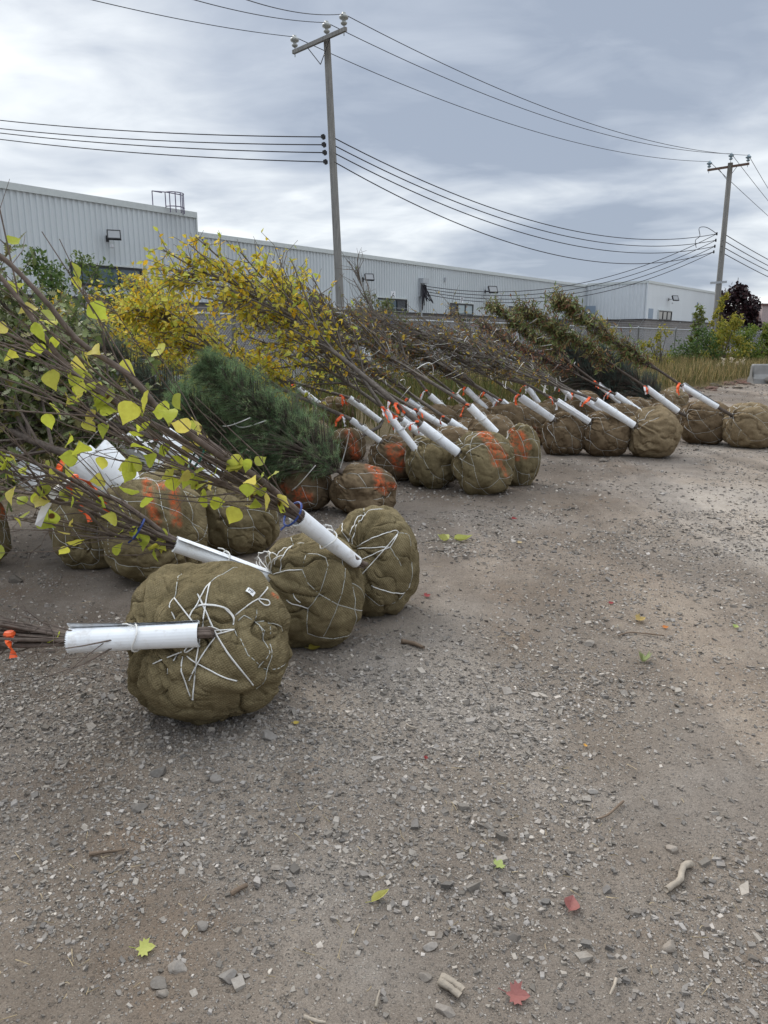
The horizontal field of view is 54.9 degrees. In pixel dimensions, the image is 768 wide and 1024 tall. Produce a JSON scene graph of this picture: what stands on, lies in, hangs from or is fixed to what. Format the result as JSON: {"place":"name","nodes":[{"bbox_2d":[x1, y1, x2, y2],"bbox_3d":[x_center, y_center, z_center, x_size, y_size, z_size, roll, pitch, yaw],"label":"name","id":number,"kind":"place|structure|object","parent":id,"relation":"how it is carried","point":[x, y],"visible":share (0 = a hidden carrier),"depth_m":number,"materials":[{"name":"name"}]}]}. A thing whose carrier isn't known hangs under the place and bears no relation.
{"place":"outdoors","nodes":[
{"label":"outdoors","id":0,"kind":"place"},
{"bbox_2d":[66,309,229,451],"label":"tree","id":1,"kind":"object","parent":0,"point":[140,376],"visible":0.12,"depth_m":8.17,"materials":[{"name":"green plant"}]},
{"bbox_2d":[307,312,342,397],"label":"tree","id":2,"kind":"object","parent":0,"point":[330,374],"visible":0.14,"depth_m":18.89,"materials":[{"name":"brown plant"}]},
{"bbox_2d":[0,349,767,1023],"bbox_3d":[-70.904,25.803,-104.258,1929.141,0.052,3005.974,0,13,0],"label":"ground","id":3,"kind":"structure","parent":0,"point":[84,1007],"depth_m":2.50,"materials":[{"name":"gravel"}]},
{"bbox_2d":[0,502,11,560],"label":"balled tree","id":4,"kind":"object","parent":3,"relation":"on","point":[5,538],"visible":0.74,"depth_m":5.01,"materials":[{"name":"fabric"}]},
{"bbox_2d":[0,447,108,568],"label":"balled tree","id":5,"kind":"object","parent":3,"relation":"on","point":[85,556],"visible":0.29,"depth_m":4.85,"materials":[{"name":"fabric"}]},
{"bbox_2d":[21,246,102,405],"bbox_3d":[-5.927,-3.094,13.153,1.502,3.092,1.673,0,13,0],"label":"shrub","id":6,"kind":"object","parent":3,"relation":"on","point":[47,273],"visible":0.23,"depth_m":12.75,"materials":[{"name":"green plant"}]},
{"bbox_2d":[33,250,131,396],"bbox_3d":[-5.459,-3.279,13.850,1.638,3.126,1.847,0,13,0],"label":"shrub","id":7,"kind":"object","parent":3,"relation":"on","point":[85,270],"visible":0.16,"depth_m":13.62,"materials":[{"name":"green plant"}]},
{"bbox_2d":[0,321,207,582],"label":"balled tree","id":8,"kind":"object","parent":3,"relation":"on","point":[188,521],"visible":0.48,"depth_m":4.58,"materials":[{"name":"fabric"}]},
{"bbox_2d":[89,848,124,856],"bbox_3d":[-0.829,1.015,2.215,0.102,0.015,0.014,-4,14,-16],"label":"stick","id":9,"kind":"object","parent":3,"relation":"on","point":[93,853],"visible":1,"depth_m":2.21,"materials":[{"name":"brown wood"}]},
{"bbox_2d":[0,272,230,493],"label":"balled tree","id":10,"kind":"object","parent":3,"relation":"on","point":[140,454],"visible":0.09,"depth_m":6.11,"materials":[{"name":"green plant"}]},
{"bbox_2d":[0,232,279,555],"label":"balled tree","id":11,"kind":"object","parent":3,"relation":"on","point":[253,530],"visible":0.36,"depth_m":5.19,"materials":[{"name":"green plant"}]},
{"bbox_2d":[132,803,147,812],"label":"stone","id":12,"kind":"object","parent":3,"relation":"on","point":[138,807],"visible":1,"depth_m":2.42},
{"bbox_2d":[129,937,154,956],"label":"fallen leaf","id":13,"kind":"object","parent":3,"relation":"on","point":[144,947],"visible":1,"depth_m":1.87,"materials":[{"name":"plant"}]},
{"bbox_2d":[0,561,292,725],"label":"balled tree","id":14,"kind":"object","parent":3,"relation":"on","point":[204,643],"visible":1,"depth_m":2.77,"materials":[{"name":"fabric"}]},
{"bbox_2d":[150,766,165,777],"bbox_3d":[-0.804,0.924,2.630,0.054,0.035,0.053,0,13,0],"label":"stone","id":15,"kind":"object","parent":3,"relation":"on","point":[157,772],"visible":1,"depth_m":2.61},
{"bbox_2d":[150,976,166,988],"bbox_3d":[-0.540,1.130,1.772,0.036,0.017,0.046,-8,15,-30],"label":"stone","id":16,"kind":"object","parent":3,"relation":"on","point":[157,982],"visible":1,"depth_m":1.77,"materials":[{"name":"stone"}]},
{"bbox_2d":[10,289,333,444],"bbox_3d":[-2.679,-1.696,9.232,4.188,2.120,1.398,5,14,21],"label":"balled tree","id":17,"kind":"object","parent":3,"relation":"on","point":[166,354],"visible":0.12,"depth_m":9.09,"materials":[{"name":"yellow plant"}]},
{"bbox_2d":[168,960,186,973],"bbox_3d":[-0.506,1.115,1.814,0.047,0.035,0.031,-3,13,-13],"label":"stone","id":18,"kind":"object","parent":3,"relation":"on","point":[176,966],"visible":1,"depth_m":1.80,"materials":[{"name":"stone"}]},
{"bbox_2d":[0,411,364,648],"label":"balled tree","id":19,"kind":"object","parent":3,"relation":"on","point":[318,590],"visible":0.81,"depth_m":3.48,"materials":[{"name":"fabric"}]},
{"bbox_2d":[197,920,207,931],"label":"stone","id":20,"kind":"object","parent":3,"relation":"on","point":[202,925],"visible":1,"depth_m":1.93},
{"bbox_2d":[0,179,419,616],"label":"balled tree","id":21,"kind":"object","parent":3,"relation":"on","point":[381,541],"visible":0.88,"depth_m":2.96,"materials":[{"name":"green plant"}]},
{"bbox_2d":[219,969,236,984],"bbox_3d":[-0.378,1.121,1.783,0.044,0.024,0.035,0,13,0],"label":"stone","id":22,"kind":"object","parent":3,"relation":"on","point":[227,976],"visible":0.99,"depth_m":1.78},
{"bbox_2d":[78,280,383,461],"bbox_3d":[-2.143,-1.940,9.818,4.269,2.328,0.972,4,14,15],"label":"balled tree","id":23,"kind":"object","parent":3,"relation":"on","point":[356,448],"visible":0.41,"depth_m":9.66,"materials":[{"name":"yellow plant"}]},
{"bbox_2d":[111,261,355,430],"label":"balled tree","id":24,"kind":"object","parent":3,"relation":"on","point":[303,391],"visible":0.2,"depth_m":11.85,"materials":[{"name":"yellow plant"}]},
{"bbox_2d":[155,372,331,511],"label":"pine tree","id":25,"kind":"object","parent":3,"relation":"on","point":[311,495],"visible":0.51,"depth_m":6.52,"materials":[{"name":"green plant"}]},
{"bbox_2d":[106,261,408,480],"bbox_3d":[-1.368,-1.548,8.093,3.568,2.347,1.042,2,13,8],"label":"balled tree","id":26,"kind":"object","parent":3,"relation":"on","point":[387,452],"visible":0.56,"depth_m":8.00,"materials":[{"name":"yellow plant"}]},
{"bbox_2d":[261,729,277,740],"bbox_3d":[-0.442,0.867,2.861,0.067,0.041,0.055,0,13,0],"label":"stone","id":27,"kind":"object","parent":3,"relation":"on","point":[268,735],"visible":0.96,"depth_m":2.85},
{"bbox_2d":[184,343,396,513],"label":"pine tree","id":28,"kind":"object","parent":3,"relation":"on","point":[354,486],"visible":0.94,"depth_m":6.32,"materials":[{"name":"green plant"}]},
{"bbox_2d":[303,1014,325,1023],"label":"stick","id":29,"kind":"object","parent":3,"relation":"on","point":[311,1019],"visible":1,"depth_m":1.66,"materials":[{"name":"brown wood"}]},
{"bbox_2d":[290,12,348,332],"bbox_3d":[-2.143,-11.401,28.265,3.051,13.009,0.962,13,18,43],"label":"utility pole","id":30,"kind":"object","parent":3,"relation":"on","point":[326,26],"visible":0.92,"depth_m":27.52,"materials":[{"name":"wood"}]},
{"bbox_2d":[0,120,320,136],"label":"overhead wire","id":31,"kind":"object","parent":30,"relation":"attached to","point":[163,132],"visible":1,"depth_m":30.34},
{"bbox_2d":[0,133,321,152],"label":"overhead wire","id":32,"kind":"object","parent":30,"relation":"attached to","point":[166,147],"visible":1,"depth_m":30.41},
{"bbox_2d":[0,128,321,144],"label":"overhead wire","id":33,"kind":"object","parent":30,"relation":"attached to","point":[164,140],"visible":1,"depth_m":30.40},
{"bbox_2d":[0,139,322,161],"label":"overhead wire","id":34,"kind":"object","parent":30,"relation":"attached to","point":[166,154],"visible":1,"depth_m":30.51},
{"bbox_2d":[93,0,293,36],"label":"overhead wire","id":35,"kind":"object","parent":30,"relation":"attached to","point":[187,20],"visible":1,"depth_m":23.00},
{"bbox_2d":[195,0,324,22],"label":"overhead wire","id":36,"kind":"object","parent":30,"relation":"attached to","point":[258,14],"visible":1,"depth_m":22.29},
{"bbox_2d":[298,38,708,161],"bbox_3d":[8.648,-19.456,37.321,31.103,1.029,0.026,-11,17,-38],"label":"overhead wire","id":37,"kind":"object","parent":30,"relation":"attached to","point":[488,116],"visible":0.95,"depth_m":34.00,"materials":[{"name":"metal"}]},
{"bbox_2d":[335,162,712,263],"bbox_3d":[9.614,-14.155,37.635,30.428,2.468,0.040,-11,17,-40],"label":"overhead wire","id":38,"kind":"object","parent":30,"relation":"attached to","point":[501,239],"visible":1,"depth_m":33.92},
{"bbox_2d":[335,153,713,252],"bbox_3d":[9.618,-14.615,37.528,30.466,2.163,0.040,-11,17,-40],"label":"overhead wire","id":39,"kind":"object","parent":30,"relation":"attached to","point":[491,222],"visible":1,"depth_m":33.05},
{"bbox_2d":[335,138,714,239],"bbox_3d":[9.622,-15.222,37.387,30.540,1.993,0.040,-11,17,-40],"label":"overhead wire","id":40,"kind":"object","parent":30,"relation":"attached to","point":[500,210],"visible":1,"depth_m":33.54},
{"bbox_2d":[336,146,714,246],"bbox_3d":[9.621,-14.927,37.455,30.504,2.061,0.040,-11,17,-40],"label":"overhead wire","id":41,"kind":"object","parent":30,"relation":"attached to","point":[496,216],"visible":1,"depth_m":33.45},
{"bbox_2d":[332,25,728,153],"bbox_3d":[9.795,-19.543,36.521,31.039,1.101,0.026,-11,17,-39],"label":"overhead wire","id":42,"kind":"object","parent":30,"relation":"attached to","point":[509,103],"visible":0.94,"depth_m":32.95,"materials":[{"name":"metal"}]},
{"bbox_2d":[348,16,737,154],"bbox_3d":[10.533,-19.156,35.744,31.417,1.052,0.026,-11,17,-39],"label":"overhead wire","id":43,"kind":"object","parent":30,"relation":"attached to","point":[520,97],"visible":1,"depth_m":31.62,"materials":[{"name":"metal"}]},
{"bbox_2d":[174,258,468,444],"bbox_3d":[-0.624,-1.574,8.156,3.384,2.368,1.202,0,13,0],"label":"balled tree","id":44,"kind":"object","parent":3,"relation":"on","point":[453,434],"visible":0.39,"depth_m":8.10,"materials":[{"name":"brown plant"}]},
{"bbox_2d":[142,226,514,494],"bbox_3d":[-0.555,-1.490,7.372,3.743,2.560,1.121,0,13,0],"label":"balled tree","id":45,"kind":"object","parent":3,"relation":"on","point":[482,462],"visible":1,"depth_m":7.15,"materials":[{"name":"yellow plant"}]},
{"bbox_2d":[201,252,459,437],"bbox_3d":[-0.760,-2.271,10.323,3.696,2.744,1.229,0,13,0],"label":"balled tree","id":46,"kind":"object","parent":3,"relation":"on","point":[446,411],"visible":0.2,"depth_m":10.16,"materials":[{"name":"brown plant"}]},
{"bbox_2d":[212,228,454,488],"bbox_3d":[-0.547,-1.547,7.488,2.580,2.618,1.223,4,14,16],"label":"balled tree","id":47,"kind":"object","parent":3,"relation":"on","point":[428,461],"visible":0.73,"depth_m":7.54,"materials":[{"name":"brown plant"}]},
{"bbox_2d":[254,325,452,408],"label":"balled tree","id":48,"kind":"object","parent":3,"relation":"on","point":[413,402],"visible":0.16,"depth_m":10.72,"materials":[{"name":"brown plant"}]},
{"bbox_2d":[0,181,714,377],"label":"warehouse","id":49,"kind":"structure","parent":3,"relation":"on","point":[72,221],"depth_m":36.93,"materials":[{"name":"metal"}]},
{"bbox_2d":[67,261,142,287],"bbox_3d":[-11.060,-9.449,29.582,0.130,0.881,3.328,10,17,37],"label":"window","id":50,"kind":"structure","parent":49,"relation":"in","point":[124,269],"depth_m":29.68,"materials":[{"name":"black glass"}]},
{"bbox_2d":[106,229,120,247],"bbox_3d":[-10.670,-10.768,29.205,0.557,0.686,0.568,-5,14,-20],"label":"floodlight","id":51,"kind":"object","parent":49,"relation":"attached to","point":[113,235],"visible":1,"depth_m":29.02,"materials":[{"name":"metal"}]},
{"bbox_2d":[376,296,407,310],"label":"window","id":52,"kind":"structure","parent":49,"relation":"in","point":[398,303],"depth_m":44.08,"materials":[{"name":"black glass"}]},
{"bbox_2d":[418,278,432,322],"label":"service mast","id":53,"kind":"object","parent":49,"relation":"attached to","point":[422,291],"visible":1,"depth_m":45.54,"materials":[{"name":"metal"}]},
{"bbox_2d":[448,302,473,315],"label":"window","id":54,"kind":"structure","parent":49,"relation":"in","point":[470,306],"depth_m":49.62,"materials":[{"name":"grey glass"}]},
{"bbox_2d":[657,310,672,320],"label":"window","id":55,"kind":"structure","parent":49,"relation":"in","point":[662,314],"depth_m":64.62,"materials":[{"name":"grey glass"}]},
{"bbox_2d":[255,305,471,427],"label":"balled tree","id":56,"kind":"object","parent":3,"relation":"on","point":[427,416],"visible":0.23,"depth_m":9.27,"materials":[{"name":"brown plant"}]},
{"bbox_2d":[365,889,388,902],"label":"fallen leaf","id":57,"kind":"object","parent":3,"relation":"on","point":[377,895],"visible":1,"depth_m":2.03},
{"bbox_2d":[360,291,410,380],"bbox_3d":[-0.118,-5.164,22.392,2.097,2.944,2.170,0,13,0],"label":"shrub","id":58,"kind":"object","parent":3,"relation":"on","point":[383,304],"visible":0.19,"depth_m":22.16,"materials":[{"name":"brown plant"}]},
{"bbox_2d":[277,302,513,435],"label":"balled tree","id":59,"kind":"object","parent":3,"relation":"on","point":[502,424],"visible":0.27,"depth_m":8.93,"materials":[{"name":"brown plant"}]},
{"bbox_2d":[29,288,767,397],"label":"chain link fence","id":60,"kind":"object","parent":3,"relation":"on","point":[452,322],"visible":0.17,"depth_m":27.82,"materials":[{"name":"metal"}]},
{"bbox_2d":[401,639,424,648],"bbox_3d":[0.147,0.666,3.719,0.146,0.035,0.030,10,17,38],"label":"stick","id":61,"kind":"object","parent":3,"relation":"on","point":[409,642],"visible":1,"depth_m":3.71,"materials":[{"name":"brown wood"}]},
{"bbox_2d":[338,247,490,418],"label":"balled tree","id":62,"kind":"object","parent":3,"relation":"on","point":[457,408],"visible":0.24,"depth_m":10.34,"materials":[{"name":"brown plant"}]},
{"bbox_2d":[341,309,490,406],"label":"balled tree","id":63,"kind":"object","parent":3,"relation":"on","point":[486,402],"visible":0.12,"depth_m":11.20,"materials":[{"name":"brown plant"}]},
{"bbox_2d":[294,278,540,485],"bbox_3d":[0.311,-1.371,7.744,2.712,2.159,0.647,2,13,7],"label":"balled tree","id":64,"kind":"object","parent":3,"relation":"on","point":[523,439],"visible":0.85,"depth_m":7.62,"materials":[{"name":"brown plant"}]},
{"bbox_2d":[418,972,431,981],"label":"stone","id":65,"kind":"object","parent":3,"relation":"on","point":[425,977],"visible":1,"depth_m":1.78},
{"bbox_2d":[338,296,515,421],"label":"balled tree","id":66,"kind":"object","parent":3,"relation":"on","point":[507,410],"visible":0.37,"depth_m":10.87,"materials":[{"name":"brown plant"}]},
{"bbox_2d":[423,942,437,951],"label":"stone","id":67,"kind":"object","parent":3,"relation":"on","point":[429,946],"visible":1,"depth_m":1.87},
{"bbox_2d":[352,300,531,425],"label":"balled tree","id":68,"kind":"object","parent":3,"relation":"on","point":[522,415],"visible":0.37,"depth_m":10.80,"materials":[{"name":"brown plant"}]},
{"bbox_2d":[434,1003,455,1017],"bbox_3d":[0.140,1.147,1.702,0.051,0.020,0.024,8,15,31],"label":"stone","id":69,"kind":"object","parent":3,"relation":"on","point":[446,1011],"visible":1,"depth_m":1.70,"materials":[{"name":"stone"}]},
{"bbox_2d":[347,298,551,443],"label":"balled tree","id":70,"kind":"object","parent":3,"relation":"on","point":[538,421],"visible":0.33,"depth_m":10.77,"materials":[{"name":"brown plant"}]},
{"bbox_2d":[437,977,461,998],"bbox_3d":[0.155,1.123,1.746,0.062,0.024,0.021,10,17,38],"label":"stick","id":71,"kind":"object","parent":3,"relation":"on","point":[442,982],"visible":1,"depth_m":1.74,"materials":[{"name":"brown wood"}]},
{"bbox_2d":[439,972,464,991],"bbox_3d":[0.163,1.121,1.762,0.064,0.022,0.023,10,16,36],"label":"stick","id":72,"kind":"object","parent":3,"relation":"on","point":[454,982],"visible":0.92,"depth_m":1.76,"materials":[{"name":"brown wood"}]},
{"bbox_2d":[351,297,584,454],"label":"balled tree","id":73,"kind":"object","parent":3,"relation":"on","point":[563,432],"visible":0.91,"depth_m":9.72,"materials":[{"name":"brown plant"}]},
{"bbox_2d":[436,288,566,414],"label":"balled tree","id":74,"kind":"object","parent":3,"relation":"on","point":[534,396],"visible":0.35,"depth_m":12.02,"materials":[{"name":"brown plant"}]},
{"bbox_2d":[386,302,630,456],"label":"balled tree","id":75,"kind":"object","parent":3,"relation":"on","point":[607,435],"visible":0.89,"depth_m":9.60,"materials":[{"name":"brown plant"}]},
{"bbox_2d":[498,980,529,1004],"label":"fallen leaf","id":76,"kind":"object","parent":3,"relation":"on","point":[517,994],"visible":1,"depth_m":1.74,"materials":[{"name":"plant"}]},
{"bbox_2d":[507,931,520,942],"bbox_3d":[0.333,1.092,1.903,0.031,0.019,0.032,12,18,41],"label":"stone","id":77,"kind":"object","parent":3,"relation":"on","point":[513,936],"visible":1,"depth_m":1.90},
{"bbox_2d":[408,308,637,416],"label":"balled tree","id":78,"kind":"object","parent":3,"relation":"on","point":[629,410],"visible":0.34,"depth_m":10.74,"materials":[{"name":"brown plant"}]},
{"bbox_2d":[467,310,601,422],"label":"balled tree","id":79,"kind":"object","parent":3,"relation":"on","point":[586,409],"visible":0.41,"depth_m":12.74,"materials":[{"name":"brown plant"}]},
{"bbox_2d":[424,316,682,457],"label":"balled tree","id":80,"kind":"object","parent":3,"relation":"on","point":[656,431],"visible":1,"depth_m":9.46,"materials":[{"name":"fabric"}]},
{"bbox_2d":[477,291,651,408],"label":"balled tree","id":81,"kind":"object","parent":3,"relation":"on","point":[540,341],"visible":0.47,"depth_m":12.36,"materials":[{"name":"brown plant"}]},
{"bbox_2d":[564,895,579,911],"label":"fallen leaf","id":82,"kind":"object","parent":3,"relation":"on","point":[571,903],"visible":1,"depth_m":2.00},
{"bbox_2d":[463,314,681,422],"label":"balled tree","id":83,"kind":"object","parent":3,"relation":"on","point":[564,368],"visible":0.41,"depth_m":11.85,"materials":[{"name":"brown plant"}]},
{"bbox_2d":[536,316,627,403],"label":"spruce tree","id":84,"kind":"object","parent":3,"relation":"on","point":[577,381],"visible":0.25,"depth_m":13.89,"materials":[{"name":"green plant"}]},
{"bbox_2d":[533,310,688,406],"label":"balled tree","id":85,"kind":"object","parent":3,"relation":"on","point":[682,398],"visible":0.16,"depth_m":15.42,"materials":[{"name":"fabric"}]},
{"bbox_2d":[507,291,728,444],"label":"balled tree","id":86,"kind":"object","parent":3,"relation":"on","point":[701,422],"visible":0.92,"depth_m":10.83,"materials":[{"name":"green plant"}]},
{"bbox_2d":[587,342,677,404],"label":"spruce tree","id":87,"kind":"object","parent":3,"relation":"on","point":[630,387],"visible":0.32,"depth_m":13.79,"materials":[{"name":"green plant"}]},
{"bbox_2d":[540,281,767,448],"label":"balled tree","id":88,"kind":"object","parent":3,"relation":"on","point":[744,425],"visible":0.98,"depth_m":10.38,"materials":[{"name":"green plant"}]},
{"bbox_2d":[645,324,674,365],"bbox_3d":[12.015,-7.068,32.201,1.285,2.195,0.956,-11,17,-38],"label":"shrub","id":89,"kind":"object","parent":3,"relation":"on","point":[658,337],"visible":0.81,"depth_m":32.15,"materials":[{"name":"green plant"}]},
{"bbox_2d":[662,940,675,952],"bbox_3d":[0.721,1.096,1.861,0.045,0.024,0.024,-7,15,-29],"label":"stone","id":90,"kind":"object","parent":3,"relation":"on","point":[668,946],"visible":1,"depth_m":1.85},
{"bbox_2d":[663,860,693,892],"bbox_3d":[0.837,1.031,2.095,0.031,0.024,0.161,12,17,41],"label":"stick","id":91,"kind":"object","parent":3,"relation":"on","point":[679,879],"visible":1,"depth_m":2.08,"materials":[{"name":"brown wood"}]},
{"bbox_2d":[666,323,724,360],"bbox_3d":[15.464,-8.298,37.261,2.174,2.344,2.909,-4,14,-16],"label":"shrub","id":92,"kind":"object","parent":3,"relation":"on","point":[695,348],"visible":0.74,"depth_m":36.68,"materials":[{"name":"green plant"}]},
{"bbox_2d":[686,303,707,360],"bbox_3d":[15.881,-8.888,37.525,1.027,3.318,0.862,5,14,19],"label":"shrub","id":93,"kind":"object","parent":3,"relation":"on","point":[701,314],"visible":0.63,"depth_m":37.37,"materials":[{"name":"green plant"}]},
{"bbox_2d":[707,289,729,358],"bbox_3d":[17.934,-9.854,39.888,0.974,4.133,1.115,0,13,0],"label":"shrub","id":94,"kind":"object","parent":3,"relation":"on","point":[721,300],"visible":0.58,"depth_m":39.57,"materials":[{"name":"green plant"}]},
{"bbox_2d":[687,378,752,397],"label":"dirt clods","id":95,"kind":"object","parent":3,"relation":"on","point":[712,387],"visible":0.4,"depth_m":24.21,"materials":[{"name":"stone"}]},
{"bbox_2d":[701,311,755,359],"bbox_3d":[17.957,-9.076,39.155,2.910,2.968,2.600,0,13,0],"label":"shrub","id":96,"kind":"object","parent":3,"relation":"on","point":[722,333],"visible":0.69,"depth_m":38.79,"materials":[{"name":"green plant"}]},
{"bbox_2d":[707,153,750,351],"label":"utility pole","id":97,"kind":"object","parent":3,"relation":"on","point":[719,281],"visible":0.88,"depth_m":47.01,"materials":[{"name":"wood"}]},
{"bbox_2d":[426,253,710,302],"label":"overhead wire","id":98,"kind":"object","parent":97,"relation":"attached to","point":[579,296],"visible":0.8,"depth_m":47.01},
{"bbox_2d":[425,241,713,295],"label":"overhead wire","id":99,"kind":"object","parent":97,"relation":"attached to","point":[566,290],"visible":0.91,"depth_m":46.70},
{"bbox_2d":[426,234,715,291],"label":"overhead wire","id":100,"kind":"object","parent":97,"relation":"attached to","point":[567,285],"visible":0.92,"depth_m":46.60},
{"bbox_2d":[429,247,712,299],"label":"overhead wire","id":101,"kind":"object","parent":97,"relation":"attached to","point":[579,292],"visible":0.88,"depth_m":46.91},
{"bbox_2d":[719,280,765,350],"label":"maple tree","id":102,"kind":"object","parent":3,"relation":"on","point":[750,307],"visible":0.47,"depth_m":77.88,"materials":[{"name":"purple plant"}]},
{"bbox_2d":[719,323,767,360],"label":"shrub","id":103,"kind":"object","parent":3,"relation":"on","point":[747,334],"visible":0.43,"depth_m":40.34,"materials":[{"name":"green plant"}]},
{"bbox_2d":[742,322,767,359],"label":"shrub","id":104,"kind":"object","parent":3,"relation":"on","point":[763,334],"visible":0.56,"depth_m":41.16,"materials":[{"name":"green plant"}]},
{"bbox_2d":[747,364,767,383],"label":"concrete barrier","id":105,"kind":"object","parent":3,"relation":"on","point":[758,374],"visible":0.98,"depth_m":25.98,"materials":[{"name":"concrete"}]},
{"bbox_2d":[0,475,767,1023],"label":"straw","id":106,"kind":"object","parent":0,"point":[400,831],"visible":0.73,"depth_m":2.20,"materials":[{"name":"plant"}]},
{"bbox_2d":[0,0,767,303],"label":"sky","id":107,"kind":"structure","parent":0,"point":[691,74],"materials":[{"name":"grey"}]},
{"bbox_2d":[1,349,767,486],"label":"tall grass","id":108,"kind":"structure","parent":0,"point":[691,371],"depth_m":19.17,"materials":[{"name":"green plant"}]},
{"bbox_2d":[715,278,767,348],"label":"building","id":109,"kind":"structure","parent":0,"point":[763,314],"depth_m":124.84,"materials":[{"name":"brown brick"}]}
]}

